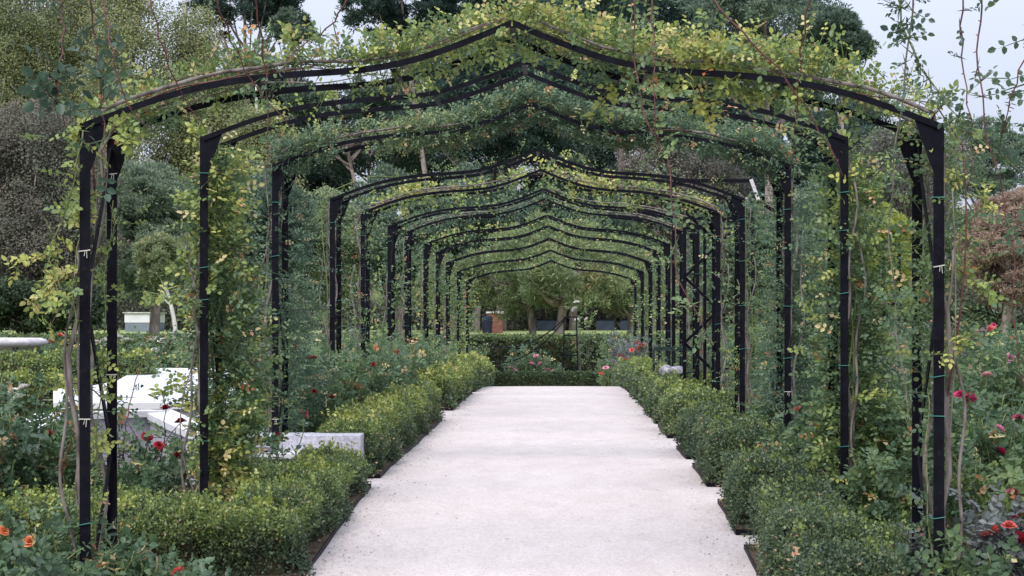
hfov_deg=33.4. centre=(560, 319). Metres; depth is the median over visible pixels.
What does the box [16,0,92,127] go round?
hanging cane
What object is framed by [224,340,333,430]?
rose bush
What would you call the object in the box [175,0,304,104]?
aleppo pine
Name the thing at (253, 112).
poplar tree
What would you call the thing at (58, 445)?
rose cane
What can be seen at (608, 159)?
aleppo pine
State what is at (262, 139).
hanging cane
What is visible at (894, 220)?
cypress tree
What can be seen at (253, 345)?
rose bush
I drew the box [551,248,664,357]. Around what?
climbing rose
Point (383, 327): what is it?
climbing rose
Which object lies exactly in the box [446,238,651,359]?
rose arch
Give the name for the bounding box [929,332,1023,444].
rose bush
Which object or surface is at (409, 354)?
rose bush
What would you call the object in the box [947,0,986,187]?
hanging cane
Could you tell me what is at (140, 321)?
garden building
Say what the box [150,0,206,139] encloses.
hanging cane
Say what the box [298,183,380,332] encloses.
oak tree
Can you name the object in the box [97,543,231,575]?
rose bush
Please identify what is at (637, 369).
box hedge
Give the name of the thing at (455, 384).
box hedge
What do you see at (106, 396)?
rose shoot
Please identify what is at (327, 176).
aleppo pine
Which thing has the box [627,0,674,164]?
hanging cane
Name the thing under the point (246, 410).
climbing rose
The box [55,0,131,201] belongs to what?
hanging cane
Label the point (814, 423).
rose bush
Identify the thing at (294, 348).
rose bush
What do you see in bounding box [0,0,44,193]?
poplar tree
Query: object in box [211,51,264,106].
aleppo pine
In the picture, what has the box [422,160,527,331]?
aleppo pine
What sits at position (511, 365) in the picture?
rose bush
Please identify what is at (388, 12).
aleppo pine
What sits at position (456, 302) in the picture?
climbing rose
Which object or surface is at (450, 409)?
bed edging
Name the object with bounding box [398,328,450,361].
rose bush
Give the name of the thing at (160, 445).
rose bush
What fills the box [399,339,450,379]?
rose bush
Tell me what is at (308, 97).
aleppo pine
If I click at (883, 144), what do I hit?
bare tree
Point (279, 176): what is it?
rose arch
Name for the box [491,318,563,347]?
garland chain
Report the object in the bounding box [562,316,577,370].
iron tower
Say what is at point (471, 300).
climbing rose
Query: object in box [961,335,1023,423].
rose bush
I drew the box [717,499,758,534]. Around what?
bed edging
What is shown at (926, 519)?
rose shoot
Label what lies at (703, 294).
lattice trellis
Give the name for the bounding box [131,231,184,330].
young pine
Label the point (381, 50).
climbing rose
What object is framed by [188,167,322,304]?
stone pine
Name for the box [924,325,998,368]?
rose shoot
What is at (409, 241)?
rose arch
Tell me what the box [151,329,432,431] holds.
rose foliage
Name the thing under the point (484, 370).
box hedge
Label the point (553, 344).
tall hedge
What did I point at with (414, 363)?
rose bush
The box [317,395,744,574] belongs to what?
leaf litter
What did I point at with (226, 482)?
rose bush
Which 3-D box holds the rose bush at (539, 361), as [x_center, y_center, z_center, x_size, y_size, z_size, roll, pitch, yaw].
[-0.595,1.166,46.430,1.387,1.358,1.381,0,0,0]
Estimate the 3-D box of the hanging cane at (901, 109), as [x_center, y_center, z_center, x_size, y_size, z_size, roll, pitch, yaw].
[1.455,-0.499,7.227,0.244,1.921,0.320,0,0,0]
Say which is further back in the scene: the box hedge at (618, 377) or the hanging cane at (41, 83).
the box hedge at (618, 377)
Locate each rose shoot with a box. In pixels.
[31,126,100,313]
[62,106,95,341]
[73,203,121,556]
[139,282,203,316]
[904,219,950,570]
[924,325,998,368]
[944,168,1003,220]
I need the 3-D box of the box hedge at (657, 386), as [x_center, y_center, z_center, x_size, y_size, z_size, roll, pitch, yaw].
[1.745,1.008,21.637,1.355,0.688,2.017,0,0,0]
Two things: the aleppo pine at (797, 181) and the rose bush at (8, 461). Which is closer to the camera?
the rose bush at (8, 461)
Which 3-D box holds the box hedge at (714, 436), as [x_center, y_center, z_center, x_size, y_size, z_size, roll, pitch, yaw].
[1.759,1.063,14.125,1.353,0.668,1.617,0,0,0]
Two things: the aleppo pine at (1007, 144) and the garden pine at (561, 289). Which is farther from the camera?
the aleppo pine at (1007, 144)
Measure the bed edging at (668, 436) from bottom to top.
0.048 m
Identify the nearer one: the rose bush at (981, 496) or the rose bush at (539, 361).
the rose bush at (981, 496)
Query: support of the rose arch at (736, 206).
on the ground at (185, 485)
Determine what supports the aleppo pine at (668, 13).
on the lawn at (525, 331)
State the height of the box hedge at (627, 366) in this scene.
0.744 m
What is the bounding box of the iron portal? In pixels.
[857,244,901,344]
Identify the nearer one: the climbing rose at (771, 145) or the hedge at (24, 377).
the climbing rose at (771, 145)
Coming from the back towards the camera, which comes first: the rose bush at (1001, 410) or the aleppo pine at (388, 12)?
the aleppo pine at (388, 12)
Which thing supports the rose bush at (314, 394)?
on the soil at (404, 449)
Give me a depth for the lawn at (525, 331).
78.44 m
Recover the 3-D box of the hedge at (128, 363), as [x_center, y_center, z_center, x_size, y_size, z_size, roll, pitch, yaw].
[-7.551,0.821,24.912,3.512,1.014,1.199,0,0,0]
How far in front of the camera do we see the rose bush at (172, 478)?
11.88 m
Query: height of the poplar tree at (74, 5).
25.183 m
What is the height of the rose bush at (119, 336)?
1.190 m
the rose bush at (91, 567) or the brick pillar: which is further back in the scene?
the brick pillar
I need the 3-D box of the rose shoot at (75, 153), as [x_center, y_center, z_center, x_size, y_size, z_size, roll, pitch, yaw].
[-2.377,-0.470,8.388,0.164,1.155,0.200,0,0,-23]
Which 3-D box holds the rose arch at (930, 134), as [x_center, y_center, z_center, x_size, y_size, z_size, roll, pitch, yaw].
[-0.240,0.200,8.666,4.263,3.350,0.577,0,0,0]
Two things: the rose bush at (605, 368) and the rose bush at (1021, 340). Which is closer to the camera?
the rose bush at (1021, 340)
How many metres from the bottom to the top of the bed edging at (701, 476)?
0.062 m
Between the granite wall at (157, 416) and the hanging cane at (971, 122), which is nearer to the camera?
the hanging cane at (971, 122)
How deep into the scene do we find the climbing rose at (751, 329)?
17.70 m
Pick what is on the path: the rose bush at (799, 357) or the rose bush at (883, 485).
the rose bush at (799, 357)
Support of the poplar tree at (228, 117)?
on the lawn at (525, 331)
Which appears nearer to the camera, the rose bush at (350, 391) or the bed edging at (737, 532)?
the bed edging at (737, 532)
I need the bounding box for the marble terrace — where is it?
[53,368,324,434]
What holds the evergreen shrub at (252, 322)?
on the lawn at (525, 331)
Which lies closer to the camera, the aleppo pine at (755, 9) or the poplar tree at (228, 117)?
the aleppo pine at (755, 9)
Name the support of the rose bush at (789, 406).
on the soil at (703, 476)
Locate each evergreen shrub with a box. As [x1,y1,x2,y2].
[0,271,106,334]
[192,300,309,332]
[909,302,1002,332]
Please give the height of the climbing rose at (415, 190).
3.288 m
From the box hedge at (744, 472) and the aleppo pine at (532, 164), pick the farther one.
the aleppo pine at (532, 164)
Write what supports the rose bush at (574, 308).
on the ground at (185, 485)
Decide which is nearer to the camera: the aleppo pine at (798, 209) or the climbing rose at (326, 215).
the climbing rose at (326, 215)
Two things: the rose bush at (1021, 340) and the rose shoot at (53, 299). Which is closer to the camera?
the rose shoot at (53, 299)
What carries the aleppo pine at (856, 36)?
on the lawn at (525, 331)
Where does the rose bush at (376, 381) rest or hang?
on the soil at (404, 449)
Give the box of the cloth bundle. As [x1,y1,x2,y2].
[658,365,682,376]
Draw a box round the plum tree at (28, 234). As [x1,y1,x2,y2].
[0,92,141,323]
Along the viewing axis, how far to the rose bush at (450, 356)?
25.84 m
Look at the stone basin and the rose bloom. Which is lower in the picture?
the stone basin
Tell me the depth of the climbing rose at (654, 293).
35.51 m
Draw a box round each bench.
[252,432,364,464]
[652,347,734,380]
[769,368,893,420]
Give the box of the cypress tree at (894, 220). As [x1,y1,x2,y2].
[861,202,911,332]
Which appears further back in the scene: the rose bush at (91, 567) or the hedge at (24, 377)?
the hedge at (24, 377)
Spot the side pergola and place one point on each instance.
(751, 181)
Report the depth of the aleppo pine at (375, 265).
74.84 m
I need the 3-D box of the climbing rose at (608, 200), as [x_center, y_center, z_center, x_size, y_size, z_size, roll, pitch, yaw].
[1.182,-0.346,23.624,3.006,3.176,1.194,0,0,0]
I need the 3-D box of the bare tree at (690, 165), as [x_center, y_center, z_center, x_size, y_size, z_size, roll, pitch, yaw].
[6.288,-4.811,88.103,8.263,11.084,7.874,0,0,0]
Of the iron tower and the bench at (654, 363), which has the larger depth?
the iron tower
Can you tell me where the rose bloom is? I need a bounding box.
[987,325,995,330]
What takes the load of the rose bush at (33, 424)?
on the ground at (185, 485)
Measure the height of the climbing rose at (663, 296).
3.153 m
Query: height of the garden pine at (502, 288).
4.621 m
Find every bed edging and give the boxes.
[301,484,370,575]
[368,417,442,477]
[440,392,471,410]
[658,424,675,437]
[676,445,695,458]
[692,464,722,486]
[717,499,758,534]
[744,544,760,575]
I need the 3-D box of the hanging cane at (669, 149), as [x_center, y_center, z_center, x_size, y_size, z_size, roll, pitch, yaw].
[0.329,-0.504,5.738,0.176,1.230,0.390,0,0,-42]
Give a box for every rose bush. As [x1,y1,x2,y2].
[0,329,27,337]
[0,357,78,495]
[0,398,100,505]
[0,402,71,502]
[0,498,94,575]
[9,531,155,575]
[29,406,106,501]
[30,331,68,362]
[48,330,104,359]
[91,439,174,510]
[91,517,185,575]
[92,386,193,495]
[95,325,148,356]
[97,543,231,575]
[106,334,172,366]
[120,435,214,510]
[128,332,190,367]
[150,439,198,488]
[151,327,194,367]
[194,439,242,500]
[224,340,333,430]
[225,332,281,371]
[232,403,308,478]
[238,348,355,431]
[242,331,321,369]
[268,331,357,377]
[288,340,377,430]
[289,328,360,354]
[294,329,326,347]
[318,330,354,349]
[321,337,401,400]
[335,328,418,394]
[352,326,411,370]
[365,335,429,388]
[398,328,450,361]
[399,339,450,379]
[415,332,466,371]
[452,343,494,361]
[501,344,535,371]
[516,338,558,372]
[538,362,565,371]
[563,300,597,370]
[589,327,640,368]
[592,353,622,385]
[604,322,655,371]
[736,375,827,430]
[754,403,855,463]
[782,389,869,434]
[783,311,827,400]
[800,380,922,475]
[835,436,966,539]
[855,382,972,509]
[875,352,928,424]
[875,376,1015,534]
[877,344,980,443]
[885,506,1023,575]
[892,478,1023,575]
[909,318,994,385]
[924,400,1023,532]
[927,430,1023,533]
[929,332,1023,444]
[944,325,1023,401]
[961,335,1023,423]
[969,376,1023,466]
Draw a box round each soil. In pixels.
[173,485,365,575]
[373,419,438,473]
[693,463,720,482]
[721,501,963,528]
[745,545,764,575]
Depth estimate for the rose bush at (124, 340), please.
31.06 m
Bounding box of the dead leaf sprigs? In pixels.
[791,545,800,557]
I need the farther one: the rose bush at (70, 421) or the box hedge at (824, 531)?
the rose bush at (70, 421)
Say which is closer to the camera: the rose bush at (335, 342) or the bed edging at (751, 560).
the bed edging at (751, 560)
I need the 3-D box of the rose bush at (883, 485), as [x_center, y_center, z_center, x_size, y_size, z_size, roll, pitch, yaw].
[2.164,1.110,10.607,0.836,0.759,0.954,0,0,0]
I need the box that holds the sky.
[1,0,1023,311]
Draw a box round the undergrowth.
[1,275,1023,330]
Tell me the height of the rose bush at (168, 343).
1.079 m
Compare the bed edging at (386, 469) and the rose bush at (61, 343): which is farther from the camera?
the rose bush at (61, 343)
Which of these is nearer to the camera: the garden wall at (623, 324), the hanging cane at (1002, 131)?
the hanging cane at (1002, 131)
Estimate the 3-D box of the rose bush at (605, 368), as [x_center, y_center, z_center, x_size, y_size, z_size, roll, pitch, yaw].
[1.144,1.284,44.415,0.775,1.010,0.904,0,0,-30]
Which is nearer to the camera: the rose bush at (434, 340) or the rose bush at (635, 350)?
the rose bush at (434, 340)
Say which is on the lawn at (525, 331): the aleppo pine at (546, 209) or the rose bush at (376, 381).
the aleppo pine at (546, 209)
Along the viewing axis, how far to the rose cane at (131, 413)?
11.13 m
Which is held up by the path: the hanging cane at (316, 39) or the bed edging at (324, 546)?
the bed edging at (324, 546)
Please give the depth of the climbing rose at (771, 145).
14.10 m
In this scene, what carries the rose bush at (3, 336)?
on the ground at (185, 485)
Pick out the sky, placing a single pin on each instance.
(1003, 20)
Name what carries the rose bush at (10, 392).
on the ground at (185, 485)
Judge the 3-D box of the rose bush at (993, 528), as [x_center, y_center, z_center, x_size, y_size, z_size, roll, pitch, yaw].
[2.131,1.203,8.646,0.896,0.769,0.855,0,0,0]
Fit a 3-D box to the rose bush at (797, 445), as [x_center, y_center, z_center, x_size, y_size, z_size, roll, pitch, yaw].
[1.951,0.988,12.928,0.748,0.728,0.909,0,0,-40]
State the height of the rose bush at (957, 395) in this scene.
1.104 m
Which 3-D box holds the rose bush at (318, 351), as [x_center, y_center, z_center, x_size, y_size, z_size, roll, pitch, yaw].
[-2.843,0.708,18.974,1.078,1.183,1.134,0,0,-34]
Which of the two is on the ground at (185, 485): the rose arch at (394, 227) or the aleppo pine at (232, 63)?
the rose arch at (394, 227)
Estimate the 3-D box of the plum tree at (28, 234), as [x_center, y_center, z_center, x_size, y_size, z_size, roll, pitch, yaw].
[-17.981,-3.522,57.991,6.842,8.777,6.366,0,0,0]
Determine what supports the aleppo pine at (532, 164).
on the lawn at (525, 331)
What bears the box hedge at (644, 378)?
on the soil
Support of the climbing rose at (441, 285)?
on the soil
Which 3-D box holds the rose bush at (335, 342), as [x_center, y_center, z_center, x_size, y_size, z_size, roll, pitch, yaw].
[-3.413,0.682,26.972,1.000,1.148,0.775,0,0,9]
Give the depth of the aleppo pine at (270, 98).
101.80 m
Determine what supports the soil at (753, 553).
on the path
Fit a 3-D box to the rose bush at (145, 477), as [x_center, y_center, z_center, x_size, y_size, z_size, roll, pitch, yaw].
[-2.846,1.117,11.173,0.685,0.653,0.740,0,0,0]
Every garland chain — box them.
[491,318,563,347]
[493,318,565,362]
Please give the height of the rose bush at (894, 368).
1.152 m
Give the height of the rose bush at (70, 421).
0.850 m
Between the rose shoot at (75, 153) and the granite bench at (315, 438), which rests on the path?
the granite bench at (315, 438)
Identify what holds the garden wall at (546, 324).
on the lawn at (525, 331)
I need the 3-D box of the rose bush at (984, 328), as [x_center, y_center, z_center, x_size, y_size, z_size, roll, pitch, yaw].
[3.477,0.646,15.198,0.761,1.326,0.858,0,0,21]
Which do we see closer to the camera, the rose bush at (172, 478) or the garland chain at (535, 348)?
the rose bush at (172, 478)
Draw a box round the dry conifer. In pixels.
[950,186,1023,333]
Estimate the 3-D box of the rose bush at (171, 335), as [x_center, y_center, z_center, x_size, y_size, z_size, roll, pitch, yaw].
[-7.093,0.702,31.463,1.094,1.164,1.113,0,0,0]
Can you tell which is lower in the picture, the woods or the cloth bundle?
the cloth bundle
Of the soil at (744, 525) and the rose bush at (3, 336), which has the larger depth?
the rose bush at (3, 336)
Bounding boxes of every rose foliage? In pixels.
[12,335,443,368]
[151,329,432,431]
[653,315,1023,408]
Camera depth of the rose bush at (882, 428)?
11.35 m
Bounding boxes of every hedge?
[0,331,1020,380]
[0,342,161,384]
[0,366,64,416]
[0,436,375,575]
[314,376,445,473]
[415,357,474,409]
[448,351,496,390]
[493,368,611,385]
[609,359,626,385]
[613,355,677,385]
[618,356,692,389]
[627,358,711,398]
[635,362,733,405]
[642,373,752,423]
[656,379,769,436]
[672,396,761,457]
[688,406,805,485]
[717,436,911,534]
[743,464,950,575]
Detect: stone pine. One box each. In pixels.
[102,158,213,334]
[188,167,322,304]
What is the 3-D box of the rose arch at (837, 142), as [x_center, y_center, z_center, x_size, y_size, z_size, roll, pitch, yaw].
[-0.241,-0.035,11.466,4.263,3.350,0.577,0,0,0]
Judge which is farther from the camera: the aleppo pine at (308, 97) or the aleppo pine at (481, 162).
the aleppo pine at (481, 162)
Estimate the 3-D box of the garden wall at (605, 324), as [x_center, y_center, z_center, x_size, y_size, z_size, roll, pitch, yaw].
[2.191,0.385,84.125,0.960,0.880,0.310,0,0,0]
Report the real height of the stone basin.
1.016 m
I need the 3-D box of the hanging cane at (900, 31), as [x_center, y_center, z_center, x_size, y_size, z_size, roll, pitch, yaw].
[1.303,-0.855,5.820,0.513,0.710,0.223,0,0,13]
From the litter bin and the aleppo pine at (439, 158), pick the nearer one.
the litter bin
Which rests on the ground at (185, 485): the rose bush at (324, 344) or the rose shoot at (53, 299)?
the rose bush at (324, 344)
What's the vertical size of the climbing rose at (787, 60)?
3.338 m
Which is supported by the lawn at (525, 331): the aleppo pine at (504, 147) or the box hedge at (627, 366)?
the aleppo pine at (504, 147)
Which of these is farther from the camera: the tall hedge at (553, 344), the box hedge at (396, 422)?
the tall hedge at (553, 344)
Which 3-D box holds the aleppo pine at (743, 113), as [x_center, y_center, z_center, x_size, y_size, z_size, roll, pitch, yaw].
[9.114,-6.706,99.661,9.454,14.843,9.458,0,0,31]
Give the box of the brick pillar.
[486,312,502,332]
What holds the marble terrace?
on the ground at (185, 485)
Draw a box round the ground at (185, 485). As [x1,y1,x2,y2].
[45,321,1011,510]
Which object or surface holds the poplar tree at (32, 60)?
on the lawn at (525, 331)
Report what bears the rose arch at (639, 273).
on the ground at (185, 485)
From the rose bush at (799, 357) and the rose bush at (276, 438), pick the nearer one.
the rose bush at (276, 438)
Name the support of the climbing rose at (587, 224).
on the soil
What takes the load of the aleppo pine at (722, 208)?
on the lawn at (525, 331)
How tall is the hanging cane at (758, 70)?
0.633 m
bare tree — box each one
[605,124,760,328]
[848,116,985,322]
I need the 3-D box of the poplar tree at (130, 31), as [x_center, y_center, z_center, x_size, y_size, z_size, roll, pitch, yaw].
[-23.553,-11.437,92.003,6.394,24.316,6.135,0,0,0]
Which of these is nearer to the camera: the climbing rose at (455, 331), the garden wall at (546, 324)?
the climbing rose at (455, 331)
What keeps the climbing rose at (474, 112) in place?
on the soil at (404, 449)
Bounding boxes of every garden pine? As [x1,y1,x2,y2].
[404,250,495,334]
[453,222,548,333]
[482,209,639,334]
[578,235,678,334]
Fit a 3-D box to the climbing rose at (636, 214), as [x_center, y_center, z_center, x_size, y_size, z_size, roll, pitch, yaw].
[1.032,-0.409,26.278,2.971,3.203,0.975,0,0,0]
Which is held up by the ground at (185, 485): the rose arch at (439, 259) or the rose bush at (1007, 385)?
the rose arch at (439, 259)
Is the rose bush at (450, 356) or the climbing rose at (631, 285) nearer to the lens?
the rose bush at (450, 356)
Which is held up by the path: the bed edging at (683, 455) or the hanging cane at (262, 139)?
the bed edging at (683, 455)
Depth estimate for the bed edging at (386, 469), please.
16.13 m
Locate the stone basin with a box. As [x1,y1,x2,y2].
[0,338,47,362]
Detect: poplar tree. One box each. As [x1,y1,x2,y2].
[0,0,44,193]
[0,0,86,216]
[22,0,118,284]
[68,0,183,309]
[137,0,241,285]
[191,63,251,172]
[214,85,315,191]
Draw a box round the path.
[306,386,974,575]
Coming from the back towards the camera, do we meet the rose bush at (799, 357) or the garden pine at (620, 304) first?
the garden pine at (620, 304)
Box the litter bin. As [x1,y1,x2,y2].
[482,316,492,332]
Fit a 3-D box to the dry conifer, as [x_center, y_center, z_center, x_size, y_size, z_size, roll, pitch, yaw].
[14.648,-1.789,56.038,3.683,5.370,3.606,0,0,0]
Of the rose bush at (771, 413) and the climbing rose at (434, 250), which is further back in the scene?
the climbing rose at (434, 250)
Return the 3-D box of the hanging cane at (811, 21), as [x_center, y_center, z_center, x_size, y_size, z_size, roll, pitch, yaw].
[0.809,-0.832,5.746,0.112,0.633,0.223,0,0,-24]
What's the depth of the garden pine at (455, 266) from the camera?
65.52 m
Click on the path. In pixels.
(495, 447)
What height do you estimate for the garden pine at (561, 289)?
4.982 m
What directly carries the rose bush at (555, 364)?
on the ground at (185, 485)
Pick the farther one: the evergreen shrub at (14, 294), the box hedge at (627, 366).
the evergreen shrub at (14, 294)
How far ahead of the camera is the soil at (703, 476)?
13.75 m
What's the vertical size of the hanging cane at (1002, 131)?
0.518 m
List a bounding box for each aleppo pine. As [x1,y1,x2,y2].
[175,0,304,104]
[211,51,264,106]
[225,67,328,177]
[267,5,321,301]
[275,106,353,299]
[278,77,398,302]
[290,92,439,302]
[335,0,467,320]
[344,161,458,331]
[374,64,469,212]
[396,27,598,330]
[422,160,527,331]
[447,29,548,198]
[456,0,551,316]
[505,161,663,329]
[519,12,592,203]
[520,0,724,329]
[566,69,665,233]
[636,80,794,323]
[662,0,852,329]
[686,195,794,331]
[736,82,835,210]
[755,169,892,319]
[786,94,897,184]
[809,7,879,130]
[945,115,1023,216]
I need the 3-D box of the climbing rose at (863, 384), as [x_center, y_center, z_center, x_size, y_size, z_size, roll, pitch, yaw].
[1.034,-0.224,11.523,2.883,3.136,1.160,0,0,0]
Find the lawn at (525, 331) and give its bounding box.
[2,327,1023,339]
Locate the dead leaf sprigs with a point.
(796, 551)
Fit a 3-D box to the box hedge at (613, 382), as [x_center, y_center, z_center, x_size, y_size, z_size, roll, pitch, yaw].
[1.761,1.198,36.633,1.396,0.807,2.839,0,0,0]
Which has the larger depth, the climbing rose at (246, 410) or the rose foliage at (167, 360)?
the rose foliage at (167, 360)
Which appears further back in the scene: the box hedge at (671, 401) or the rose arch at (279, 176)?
the box hedge at (671, 401)
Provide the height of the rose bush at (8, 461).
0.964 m
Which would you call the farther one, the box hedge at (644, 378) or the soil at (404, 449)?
the box hedge at (644, 378)
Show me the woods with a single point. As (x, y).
(961, 223)
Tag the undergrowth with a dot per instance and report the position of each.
(521, 323)
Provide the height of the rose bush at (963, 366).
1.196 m
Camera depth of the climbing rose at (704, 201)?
20.39 m
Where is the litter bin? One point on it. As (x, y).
(487, 324)
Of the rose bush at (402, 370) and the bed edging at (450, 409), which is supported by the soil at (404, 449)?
the rose bush at (402, 370)
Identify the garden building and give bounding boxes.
[122,312,166,331]
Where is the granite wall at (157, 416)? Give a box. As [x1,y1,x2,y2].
[20,409,281,484]
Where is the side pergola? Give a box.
[672,179,783,365]
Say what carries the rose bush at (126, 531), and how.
on the soil at (315, 548)
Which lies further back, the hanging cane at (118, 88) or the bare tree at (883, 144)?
the bare tree at (883, 144)
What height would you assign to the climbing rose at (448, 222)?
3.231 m
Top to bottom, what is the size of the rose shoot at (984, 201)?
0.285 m
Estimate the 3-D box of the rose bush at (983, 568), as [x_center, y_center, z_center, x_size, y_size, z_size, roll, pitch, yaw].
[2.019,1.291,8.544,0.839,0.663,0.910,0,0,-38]
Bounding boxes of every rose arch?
[78,20,945,575]
[199,60,848,504]
[271,102,790,432]
[330,148,744,415]
[360,169,720,392]
[387,188,698,380]
[405,198,682,366]
[423,214,669,364]
[436,225,660,362]
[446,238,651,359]
[457,249,643,357]
[466,260,636,354]
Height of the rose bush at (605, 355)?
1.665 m
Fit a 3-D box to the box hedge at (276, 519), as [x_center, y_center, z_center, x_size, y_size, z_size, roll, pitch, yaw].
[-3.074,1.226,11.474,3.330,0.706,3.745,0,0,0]
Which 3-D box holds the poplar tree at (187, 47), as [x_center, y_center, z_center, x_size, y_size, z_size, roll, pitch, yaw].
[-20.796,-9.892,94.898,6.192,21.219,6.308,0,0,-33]
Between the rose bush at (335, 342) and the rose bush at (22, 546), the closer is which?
the rose bush at (22, 546)
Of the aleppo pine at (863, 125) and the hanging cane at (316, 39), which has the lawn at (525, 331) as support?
the aleppo pine at (863, 125)
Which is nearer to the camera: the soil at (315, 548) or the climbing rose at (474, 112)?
the soil at (315, 548)
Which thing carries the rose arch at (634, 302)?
on the ground at (185, 485)
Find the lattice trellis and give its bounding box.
[683,210,754,388]
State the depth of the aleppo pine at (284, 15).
96.54 m
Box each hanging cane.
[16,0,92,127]
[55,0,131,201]
[102,0,148,127]
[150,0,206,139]
[209,0,288,125]
[243,0,280,166]
[273,0,346,77]
[616,0,711,352]
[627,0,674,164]
[693,0,842,175]
[786,0,816,169]
[874,0,934,427]
[877,0,1019,171]
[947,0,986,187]
[960,0,1023,390]
[981,25,1023,166]
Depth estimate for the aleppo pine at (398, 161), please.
102.88 m
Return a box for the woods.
[6,164,1021,325]
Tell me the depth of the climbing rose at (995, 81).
6.05 m
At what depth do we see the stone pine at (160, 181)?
63.15 m
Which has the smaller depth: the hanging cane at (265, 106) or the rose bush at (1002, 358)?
the hanging cane at (265, 106)
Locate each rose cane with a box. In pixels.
[47,418,79,494]
[117,363,153,468]
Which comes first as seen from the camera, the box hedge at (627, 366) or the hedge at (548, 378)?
the box hedge at (627, 366)
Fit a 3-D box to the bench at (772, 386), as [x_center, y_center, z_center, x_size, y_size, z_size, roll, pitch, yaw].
[2.505,0.848,14.964,1.245,0.829,0.608,0,0,-8]
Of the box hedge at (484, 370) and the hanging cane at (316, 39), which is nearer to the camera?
the hanging cane at (316, 39)
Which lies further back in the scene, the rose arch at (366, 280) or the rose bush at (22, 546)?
the rose arch at (366, 280)
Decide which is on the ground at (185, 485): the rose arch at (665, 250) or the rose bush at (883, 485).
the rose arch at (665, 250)
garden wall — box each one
[536,319,556,330]
[595,319,614,330]
[619,319,627,329]
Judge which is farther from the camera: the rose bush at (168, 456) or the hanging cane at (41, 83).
the rose bush at (168, 456)
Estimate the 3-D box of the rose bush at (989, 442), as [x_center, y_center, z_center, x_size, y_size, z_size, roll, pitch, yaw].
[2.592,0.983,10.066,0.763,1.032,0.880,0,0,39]
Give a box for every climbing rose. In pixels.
[1,0,538,569]
[138,66,499,506]
[235,65,547,432]
[300,139,527,426]
[335,151,543,378]
[370,179,557,362]
[380,191,547,356]
[404,213,551,358]
[420,220,552,354]
[435,234,554,357]
[445,246,552,353]
[456,255,549,352]
[493,0,1023,574]
[498,45,911,511]
[517,72,838,428]
[534,188,711,376]
[536,154,762,395]
[538,181,749,380]
[544,210,692,362]
[546,141,783,412]
[549,221,692,363]
[549,235,675,357]
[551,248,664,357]
[552,256,653,355]
[974,0,1023,288]
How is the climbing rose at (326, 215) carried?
on the soil at (404, 449)
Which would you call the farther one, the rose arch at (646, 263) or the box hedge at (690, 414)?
the rose arch at (646, 263)
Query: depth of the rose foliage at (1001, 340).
21.68 m
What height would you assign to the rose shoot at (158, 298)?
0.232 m
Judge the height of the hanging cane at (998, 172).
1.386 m
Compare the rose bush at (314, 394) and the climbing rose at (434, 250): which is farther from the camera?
the climbing rose at (434, 250)
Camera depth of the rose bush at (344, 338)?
22.96 m
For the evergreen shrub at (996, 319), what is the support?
on the lawn at (525, 331)
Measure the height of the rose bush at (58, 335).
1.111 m
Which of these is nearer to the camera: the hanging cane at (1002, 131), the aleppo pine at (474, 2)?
the hanging cane at (1002, 131)

